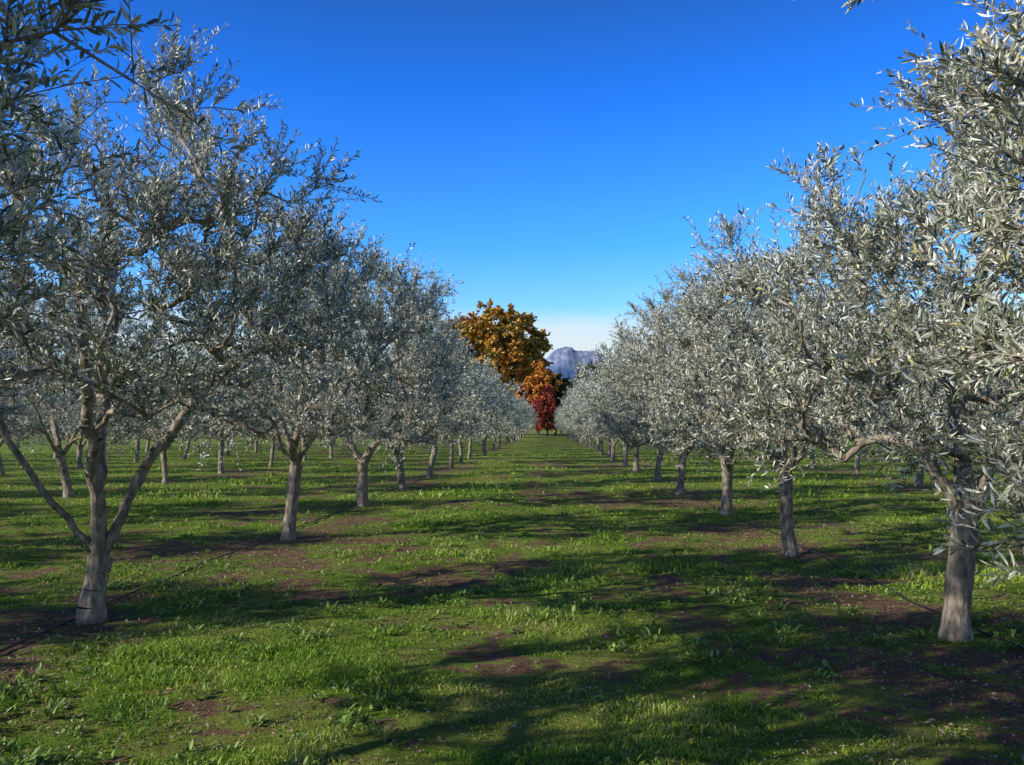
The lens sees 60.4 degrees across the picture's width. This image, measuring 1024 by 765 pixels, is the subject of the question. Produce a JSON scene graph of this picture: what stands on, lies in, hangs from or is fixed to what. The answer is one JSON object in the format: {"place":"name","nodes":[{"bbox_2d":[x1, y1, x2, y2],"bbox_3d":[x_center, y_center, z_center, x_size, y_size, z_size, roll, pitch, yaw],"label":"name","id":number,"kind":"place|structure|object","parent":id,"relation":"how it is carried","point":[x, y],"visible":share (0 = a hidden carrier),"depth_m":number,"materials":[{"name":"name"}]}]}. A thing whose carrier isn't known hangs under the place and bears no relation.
{"place":"outdoors","nodes":[
{"label":"outdoors","id":0,"kind":"place"},
{"bbox_2d":[0,427,1023,764],"bbox_3d":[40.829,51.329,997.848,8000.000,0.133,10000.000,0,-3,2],"label":"ground","id":1,"kind":"structure","parent":0,"point":[772,689],"depth_m":7.69,"materials":[{"name":"green plant"}]},
{"bbox_2d":[6,384,31,438],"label":"olive tree","id":2,"kind":"object","parent":1,"relation":"on","point":[21,418],"visible":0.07,"depth_m":41.04,"materials":[{"name":"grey plant"}]},
{"bbox_2d":[0,327,49,447],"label":"olive tree","id":3,"kind":"object","parent":1,"relation":"on","point":[8,407],"visible":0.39,"depth_m":15.75,"materials":[{"name":"grey plant"}]},
{"bbox_2d":[13,396,60,448],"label":"olive tree","id":4,"kind":"object","parent":1,"relation":"on","point":[22,420],"visible":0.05,"depth_m":55.12,"materials":[{"name":"grey plant"}]},
{"bbox_2d":[0,340,77,474],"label":"olive tree","id":5,"kind":"object","parent":1,"relation":"on","point":[2,471],"visible":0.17,"depth_m":29.77,"materials":[{"name":"grey plant"}]},
{"bbox_2d":[12,383,108,457],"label":"olive tree","id":6,"kind":"object","parent":1,"relation":"on","point":[79,407],"visible":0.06,"depth_m":46.10,"materials":[{"name":"grey plant"}]},
{"bbox_2d":[42,386,80,443],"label":"olive tree","id":7,"kind":"object","parent":1,"relation":"on","point":[67,439],"visible":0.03,"depth_m":60.49,"materials":[{"name":"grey plant"}]},
{"bbox_2d":[7,352,147,466],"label":"olive tree","id":8,"kind":"object","parent":1,"relation":"on","point":[79,446],"visible":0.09,"depth_m":34.69,"materials":[{"name":"grey plant"}]},
{"bbox_2d":[0,275,174,497],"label":"olive tree","id":9,"kind":"object","parent":1,"relation":"on","point":[55,411],"visible":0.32,"depth_m":20.48,"materials":[{"name":"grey plant"}]},
{"bbox_2d":[0,0,248,381],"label":"olive tree","id":10,"kind":"object","parent":1,"relation":"on","point":[30,35],"visible":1,"depth_m":3.50,"materials":[{"name":"green plant"}]},
{"bbox_2d":[96,376,169,462],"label":"olive tree","id":11,"kind":"object","parent":1,"relation":"on","point":[136,459],"visible":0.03,"depth_m":39.86,"materials":[{"name":"grey plant"}]},
{"bbox_2d":[132,411,162,450],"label":"olive tree","id":12,"kind":"object","parent":1,"relation":"on","point":[147,445],"visible":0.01,"depth_m":56.74,"materials":[{"name":"grey plant"}]},
{"bbox_2d":[96,322,237,483],"bbox_3d":[-9.859,0.668,25.483,3.948,4.847,4.090,1,-3,-19],"label":"olive tree","id":13,"kind":"object","parent":1,"relation":"on","point":[165,478],"visible":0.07,"depth_m":25.41,"materials":[{"name":"grey plant"}]},
{"bbox_2d":[150,372,225,458],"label":"olive tree","id":14,"kind":"object","parent":1,"relation":"on","point":[186,449],"visible":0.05,"depth_m":45.02,"materials":[{"name":"grey plant"}]},
{"bbox_2d":[0,13,382,623],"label":"olive tree","id":15,"kind":"object","parent":1,"relation":"on","point":[114,376],"visible":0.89,"depth_m":7.25,"materials":[{"name":"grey plant"}]},
{"bbox_2d":[163,343,287,473],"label":"olive tree","id":16,"kind":"object","parent":1,"relation":"on","point":[221,451],"visible":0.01,"depth_m":30.63,"materials":[{"name":"grey plant"}]},
{"bbox_2d":[197,389,269,455],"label":"olive tree","id":17,"kind":"object","parent":1,"relation":"on","point":[228,442],"visible":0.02,"depth_m":50.32,"materials":[{"name":"grey plant"}]},
{"bbox_2d":[0,450,488,651],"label":"irrigation hose","id":18,"kind":"object","parent":1,"relation":"on","point":[30,637],"visible":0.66,"depth_m":8.71,"materials":[{"name":"black rubber"}]},
{"bbox_2d":[231,397,273,451],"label":"olive tree","id":19,"kind":"object","parent":1,"relation":"on","point":[256,447],"visible":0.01,"depth_m":55.51,"materials":[{"name":"grey plant"}]},
{"bbox_2d":[224,361,323,466],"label":"olive tree","id":20,"kind":"object","parent":1,"relation":"on","point":[271,462],"visible":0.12,"depth_m":35.79,"materials":[{"name":"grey plant"}]},
{"bbox_2d":[123,183,455,540],"bbox_3d":[-3.381,-0.281,12.970,4.446,5.542,4.445,-3,-4,43],"label":"olive tree","id":21,"kind":"object","parent":1,"relation":"on","point":[359,375],"visible":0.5,"depth_m":12.69,"materials":[{"name":"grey plant"}]},
{"bbox_2d":[271,358,350,461],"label":"olive tree","id":22,"kind":"object","parent":1,"relation":"on","point":[305,455],"visible":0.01,"depth_m":40.89,"materials":[{"name":"grey plant"}]},
{"bbox_2d":[310,365,371,457],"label":"olive tree","id":23,"kind":"object","parent":1,"relation":"on","point":[330,451],"visible":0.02,"depth_m":46.12,"materials":[{"name":"grey plant"}]},
{"bbox_2d":[254,250,484,506],"bbox_3d":[-2.942,-0.073,18.311,5.106,5.659,4.740,-1,-3,15],"label":"olive tree","id":24,"kind":"object","parent":1,"relation":"on","point":[403,367],"visible":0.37,"depth_m":17.70,"materials":[{"name":"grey plant"}]},
{"bbox_2d":[354,393,397,451],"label":"olive tree","id":25,"kind":"object","parent":1,"relation":"on","point":[381,416],"visible":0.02,"depth_m":56.96,"materials":[{"name":"grey plant"}]},
{"bbox_2d":[381,379,409,449],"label":"olive tree","id":26,"kind":"object","parent":1,"relation":"on","point":[387,447],"visible":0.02,"depth_m":61.56,"materials":[{"name":"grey plant"}]},
{"bbox_2d":[313,299,491,489],"bbox_3d":[-2.970,0.273,23.521,4.616,5.492,4.659,-1,-3,20],"label":"olive tree","id":27,"kind":"object","parent":1,"relation":"on","point":[402,481],"visible":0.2,"depth_m":23.38,"materials":[{"name":"grey plant"}]},
{"bbox_2d":[378,317,501,476],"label":"olive tree","id":28,"kind":"object","parent":1,"relation":"on","point":[433,458],"visible":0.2,"depth_m":28.44,"materials":[{"name":"grey plant"}]},
{"bbox_2d":[417,353,507,468],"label":"olive tree","id":29,"kind":"object","parent":1,"relation":"on","point":[490,404],"visible":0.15,"depth_m":33.61,"materials":[{"name":"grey plant"}]},
{"bbox_2d":[433,359,507,462],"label":"olive tree","id":30,"kind":"object","parent":1,"relation":"on","point":[493,412],"visible":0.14,"depth_m":38.91,"materials":[{"name":"grey plant"}]},
{"bbox_2d":[440,360,521,458],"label":"olive tree","id":31,"kind":"object","parent":1,"relation":"on","point":[509,407],"visible":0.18,"depth_m":43.98,"materials":[{"name":"grey plant"}]},
{"bbox_2d":[466,387,512,448],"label":"olive tree","id":32,"kind":"object","parent":1,"relation":"on","point":[498,419],"visible":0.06,"depth_m":54.52,"materials":[{"name":"grey plant"}]},
{"bbox_2d":[460,361,530,455],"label":"olive tree","id":33,"kind":"object","parent":1,"relation":"on","point":[509,394],"visible":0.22,"depth_m":49.23,"materials":[{"name":"grey plant"}]},
{"bbox_2d":[474,388,518,450],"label":"olive tree","id":34,"kind":"object","parent":1,"relation":"on","point":[493,447],"visible":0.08,"depth_m":59.66,"materials":[{"name":"grey plant"}]},
{"bbox_2d":[436,298,562,395],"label":"plane tree","id":35,"kind":"object","parent":1,"relation":"on","point":[505,344],"visible":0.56,"depth_m":162.55,"materials":[{"name":"orange plant"}]},
{"bbox_2d":[483,392,521,447],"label":"olive tree","id":36,"kind":"object","parent":1,"relation":"on","point":[499,438],"visible":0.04,"depth_m":64.94,"materials":[{"name":"grey plant"}]},
{"bbox_2d":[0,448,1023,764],"bbox_3d":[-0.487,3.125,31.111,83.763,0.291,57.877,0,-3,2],"label":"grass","id":37,"kind":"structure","parent":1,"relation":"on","point":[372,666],"depth_m":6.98,"materials":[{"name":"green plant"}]},
{"bbox_2d":[0,495,1023,764],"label":"weeds","id":38,"kind":"object","parent":1,"relation":"on","point":[190,749],"visible":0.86,"depth_m":7.04,"materials":[{"name":"green plant"}]},
{"bbox_2d":[0,480,1023,764],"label":"leaf litter","id":39,"kind":"object","parent":1,"relation":"on","point":[42,616],"visible":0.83,"depth_m":7.28,"materials":[{"name":"brown plant"}]},
{"bbox_2d":[499,397,530,446],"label":"olive tree","id":40,"kind":"object","parent":1,"relation":"on","point":[517,420],"visible":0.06,"depth_m":69.94,"materials":[{"name":"grey plant"}]},
{"bbox_2d":[501,374,533,432],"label":"autumn maple tree","id":41,"kind":"object","parent":1,"relation":"on","point":[526,391],"visible":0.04,"depth_m":160.21,"materials":[{"name":"orange plant"}]},
{"bbox_2d":[504,392,531,444],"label":"olive tree","id":42,"kind":"object","parent":1,"relation":"on","point":[527,415],"visible":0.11,"depth_m":75.10,"materials":[{"name":"grey plant"}]},
{"bbox_2d":[504,397,533,443],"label":"olive tree","id":43,"kind":"object","parent":1,"relation":"on","point":[525,405],"visible":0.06,"depth_m":80.20,"materials":[{"name":"grey plant"}]},
{"bbox_2d":[508,395,530,443],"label":"olive tree","id":44,"kind":"object","parent":1,"relation":"on","point":[521,421],"visible":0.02,"depth_m":85.75,"materials":[{"name":"grey plant"}]},
{"bbox_2d":[511,404,531,442],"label":"olive tree","id":45,"kind":"object","parent":1,"relation":"on","point":[520,421],"visible":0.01,"depth_m":91.09,"materials":[{"name":"grey plant"}]},
{"bbox_2d":[513,407,531,441],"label":"olive tree","id":46,"kind":"object","parent":1,"relation":"on","point":[528,418],"visible":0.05,"depth_m":95.82,"materials":[{"name":"grey plant"}]},
{"bbox_2d":[518,402,533,438],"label":"olive tree","id":47,"kind":"object","parent":1,"relation":"on","point":[530,420],"visible":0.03,"depth_m":111.18,"materials":[{"name":"grey plant"}]},
{"bbox_2d":[520,409,537,438],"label":"olive tree","id":48,"kind":"object","parent":1,"relation":"on","point":[536,418],"visible":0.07,"depth_m":116.70,"materials":[{"name":"grey plant"}]},
{"bbox_2d":[521,405,537,437],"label":"olive tree","id":49,"kind":"object","parent":1,"relation":"on","point":[532,417],"visible":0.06,"depth_m":127.81,"materials":[{"name":"grey plant"}]},
{"bbox_2d":[512,359,561,434],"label":"autumn maple tree","id":50,"kind":"object","parent":1,"relation":"on","point":[535,381],"visible":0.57,"depth_m":156.40,"materials":[{"name":"orange plant"}]},
{"bbox_2d":[531,396,547,435],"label":"red maple tree","id":51,"kind":"object","parent":1,"relation":"on","point":[541,410],"visible":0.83,"depth_m":152.27,"materials":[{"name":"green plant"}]},
{"bbox_2d":[534,384,559,435],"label":"red maple tree","id":52,"kind":"object","parent":1,"relation":"on","point":[552,405],"visible":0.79,"depth_m":153.14,"materials":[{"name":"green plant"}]},
{"bbox_2d":[539,375,567,434],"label":"dark oak tree","id":53,"kind":"object","parent":1,"relation":"on","point":[554,380],"visible":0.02,"depth_m":164.86,"materials":[{"name":"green plant"}]},
{"bbox_2d":[548,388,566,435],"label":"dark oak tree","id":54,"kind":"object","parent":1,"relation":"on","point":[556,398],"visible":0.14,"depth_m":156.74,"materials":[{"name":"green plant"}]},
{"bbox_2d":[554,407,573,438],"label":"olive tree","id":55,"kind":"object","parent":1,"relation":"on","point":[558,421],"visible":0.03,"depth_m":114.55,"materials":[{"name":"grey plant"}]},
{"bbox_2d":[554,416,574,439],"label":"olive tree","id":56,"kind":"object","parent":1,"relation":"on","point":[563,427],"visible":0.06,"depth_m":103.94,"materials":[{"name":"grey plant"}]},
{"bbox_2d":[555,383,577,431],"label":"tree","id":57,"kind":"object","parent":1,"relation":"on","point":[570,387],"visible":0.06,"depth_m":154.79,"materials":[{"name":"green plant"}]},
{"bbox_2d":[557,406,577,441],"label":"olive tree","id":58,"kind":"object","parent":1,"relation":"on","point":[563,420],"visible":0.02,"depth_m":93.55,"materials":[{"name":"grey plant"}]},
{"bbox_2d":[552,378,583,417],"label":"dark oak tree","id":59,"kind":"object","parent":1,"relation":"on","point":[563,386],"visible":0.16,"depth_m":156.14,"materials":[{"name":"green plant"}]},
{"bbox_2d":[558,409,581,443],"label":"olive tree","id":60,"kind":"object","parent":1,"relation":"on","point":[569,424],"visible":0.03,"depth_m":83.08,"materials":[{"name":"grey plant"}]},
{"bbox_2d":[553,397,587,445],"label":"olive tree","id":61,"kind":"object","parent":1,"relation":"on","point":[565,411],"visible":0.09,"depth_m":72.46,"materials":[{"name":"grey plant"}]},
{"bbox_2d":[557,396,584,444],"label":"olive tree","id":62,"kind":"object","parent":1,"relation":"on","point":[562,401],"visible":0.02,"depth_m":78.16,"materials":[{"name":"grey plant"}]},
{"bbox_2d":[563,385,591,446],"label":"olive tree","id":63,"kind":"object","parent":1,"relation":"on","point":[590,441],"visible":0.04,"depth_m":67.57,"materials":[{"name":"grey plant"}]},
{"bbox_2d":[564,398,595,449],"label":"olive tree","id":64,"kind":"object","parent":1,"relation":"on","point":[573,402],"visible":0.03,"depth_m":62.32,"materials":[{"name":"grey plant"}]},
{"bbox_2d":[565,371,594,433],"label":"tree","id":65,"kind":"object","parent":1,"relation":"on","point":[568,378],"visible":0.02,"depth_m":159.29,"materials":[{"name":"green plant"}]},
{"bbox_2d":[558,373,602,453],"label":"olive tree","id":66,"kind":"object","parent":1,"relation":"on","point":[579,421],"visible":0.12,"depth_m":52.13,"materials":[{"name":"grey plant"}]},
{"bbox_2d":[564,375,599,451],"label":"olive tree","id":67,"kind":"object","parent":1,"relation":"on","point":[572,391],"visible":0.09,"depth_m":57.34,"materials":[{"name":"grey plant"}]},
{"bbox_2d":[582,360,614,378],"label":"tree","id":68,"kind":"object","parent":1,"relation":"on","point":[589,366],"depth_m":163.50,"materials":[{"name":"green plant"}]},
{"bbox_2d":[573,378,629,456],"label":"olive tree","id":69,"kind":"object","parent":1,"relation":"on","point":[594,434],"visible":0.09,"depth_m":47.05,"materials":[{"name":"grey plant"}]},
{"bbox_2d":[566,369,639,460],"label":"olive tree","id":70,"kind":"object","parent":1,"relation":"on","point":[613,443],"visible":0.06,"depth_m":42.32,"materials":[{"name":"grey plant"}]},
{"bbox_2d":[575,359,660,466],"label":"olive tree","id":71,"kind":"object","parent":1,"relation":"on","point":[625,461],"visible":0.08,"depth_m":36.95,"materials":[{"name":"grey plant"}]},
{"bbox_2d":[567,328,682,471],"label":"olive tree","id":72,"kind":"object","parent":1,"relation":"on","point":[636,452],"visible":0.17,"depth_m":31.06,"materials":[{"name":"grey plant"}]},
{"bbox_2d":[580,338,728,480],"bbox_3d":[4.603,0.725,26.486,4.491,4.776,4.163,-2,-4,37],"label":"olive tree","id":73,"kind":"object","parent":1,"relation":"on","point":[657,477],"visible":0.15,"depth_m":26.27,"materials":[{"name":"grey plant"}]},
{"bbox_2d":[585,286,765,495],"bbox_3d":[4.044,0.237,21.080,4.396,5.231,4.437,-2,-3,35],"label":"olive tree","id":74,"kind":"object","parent":1,"relation":"on","point":[623,430],"visible":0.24,"depth_m":20.92,"materials":[{"name":"grey plant"}]},
{"bbox_2d":[593,244,851,515],"bbox_3d":[3.900,0.063,16.749,4.396,5.247,4.735,0,-3,-10],"label":"olive tree","id":75,"kind":"object","parent":1,"relation":"on","point":[726,507],"visible":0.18,"depth_m":16.63,"materials":[{"name":"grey plant"}]},
{"bbox_2d":[712,388,773,458],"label":"olive tree","id":76,"kind":"object","parent":1,"relation":"on","point":[748,454],"depth_m":44.98,"materials":[{"name":"grey plant"}]},
{"bbox_2d":[613,205,949,556],"bbox_3d":[3.522,-0.025,11.654,4.554,4.844,4.222,2,-4,-41],"label":"olive tree","id":77,"kind":"object","parent":1,"relation":"on","point":[699,312],"visible":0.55,"depth_m":11.26,"materials":[{"name":"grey plant"}]},
{"bbox_2d":[759,356,818,459],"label":"olive tree","id":78,"kind":"object","parent":1,"relation":"on","point":[802,403],"depth_m":39.73,"materials":[{"name":"grey plant"}]},
{"bbox_2d":[604,452,1023,649],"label":"irrigation hose","id":79,"kind":"object","parent":1,"relation":"on","point":[981,631],"visible":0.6,"depth_m":8.98,"materials":[{"name":"black rubber"}]},
{"bbox_2d":[776,368,861,467],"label":"olive tree","id":80,"kind":"object","parent":1,"relation":"on","point":[812,460],"visible":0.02,"depth_m":34.72,"materials":[{"name":"grey plant"}]},
{"bbox_2d":[697,0,1023,642],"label":"olive tree","id":81,"kind":"object","parent":1,"relation":"on","point":[871,244],"visible":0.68,"depth_m":6.75,"materials":[{"name":"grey plant"}]},
{"bbox_2d":[799,339,938,474],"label":"olive tree","id":82,"kind":"object","parent":1,"relation":"on","point":[857,467],"visible":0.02,"depth_m":29.63,"materials":[{"name":"grey plant"}]},
{"bbox_2d":[844,400,896,455],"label":"olive tree","id":83,"kind":"object","parent":1,"relation":"on","point":[867,453],"visible":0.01,"depth_m":48.47,"materials":[{"name":"grey plant"}]},
{"bbox_2d":[882,378,930,459],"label":"olive tree","id":84,"kind":"object","parent":1,"relation":"on","point":[898,414],"visible":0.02,"depth_m":43.24,"materials":[{"name":"grey plant"}]},
{"bbox_2d":[793,0,1023,587],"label":"olive tree","id":85,"kind":"object","parent":1,"relation":"on","point":[1005,64],"visible":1,"depth_m":3.21,"materials":[{"name":"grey plant"}]},
{"bbox_2d":[851,301,1023,486],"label":"olive tree","id":86,"kind":"object","parent":1,"relation":"on","point":[919,481],"visible":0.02,"depth_m":24.25,"materials":[{"name":"grey plant"}]},
{"bbox_2d":[914,379,1000,433],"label":"olive tree","id":87,"kind":"object","parent":1,"relation":"on","point":[943,397],"visible":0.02,"depth_m":38.37,"materials":[{"name":"grey plant"}]},
{"bbox_2d":[926,293,1023,474],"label":"olive tree","id":88,"kind":"object","parent":1,"relation":"on","point":[984,389],"visible":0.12,"depth_m":19.28,"materials":[{"name":"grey plant"}]},
{"bbox_2d":[966,365,1020,431],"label":"olive tree","id":89,"kind":"object","parent":1,"relation":"on","point":[993,407],"visible":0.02,"depth_m":33.36,"materials":[{"name":"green plant"}]},
{"bbox_2d":[0,0,1023,373],"label":"sky","id":90,"kind":"structure","parent":0,"point":[550,157],"materials":[{"name":"blue"}]},
{"bbox_2d":[488,346,618,421],"bbox_3d":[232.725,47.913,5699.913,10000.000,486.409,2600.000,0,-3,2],"label":"mountain","id":91,"kind":"structure","parent":0,"point":[562,358],"depth_m":5130.33,"materials":[{"name":"grey stone"}]}
]}

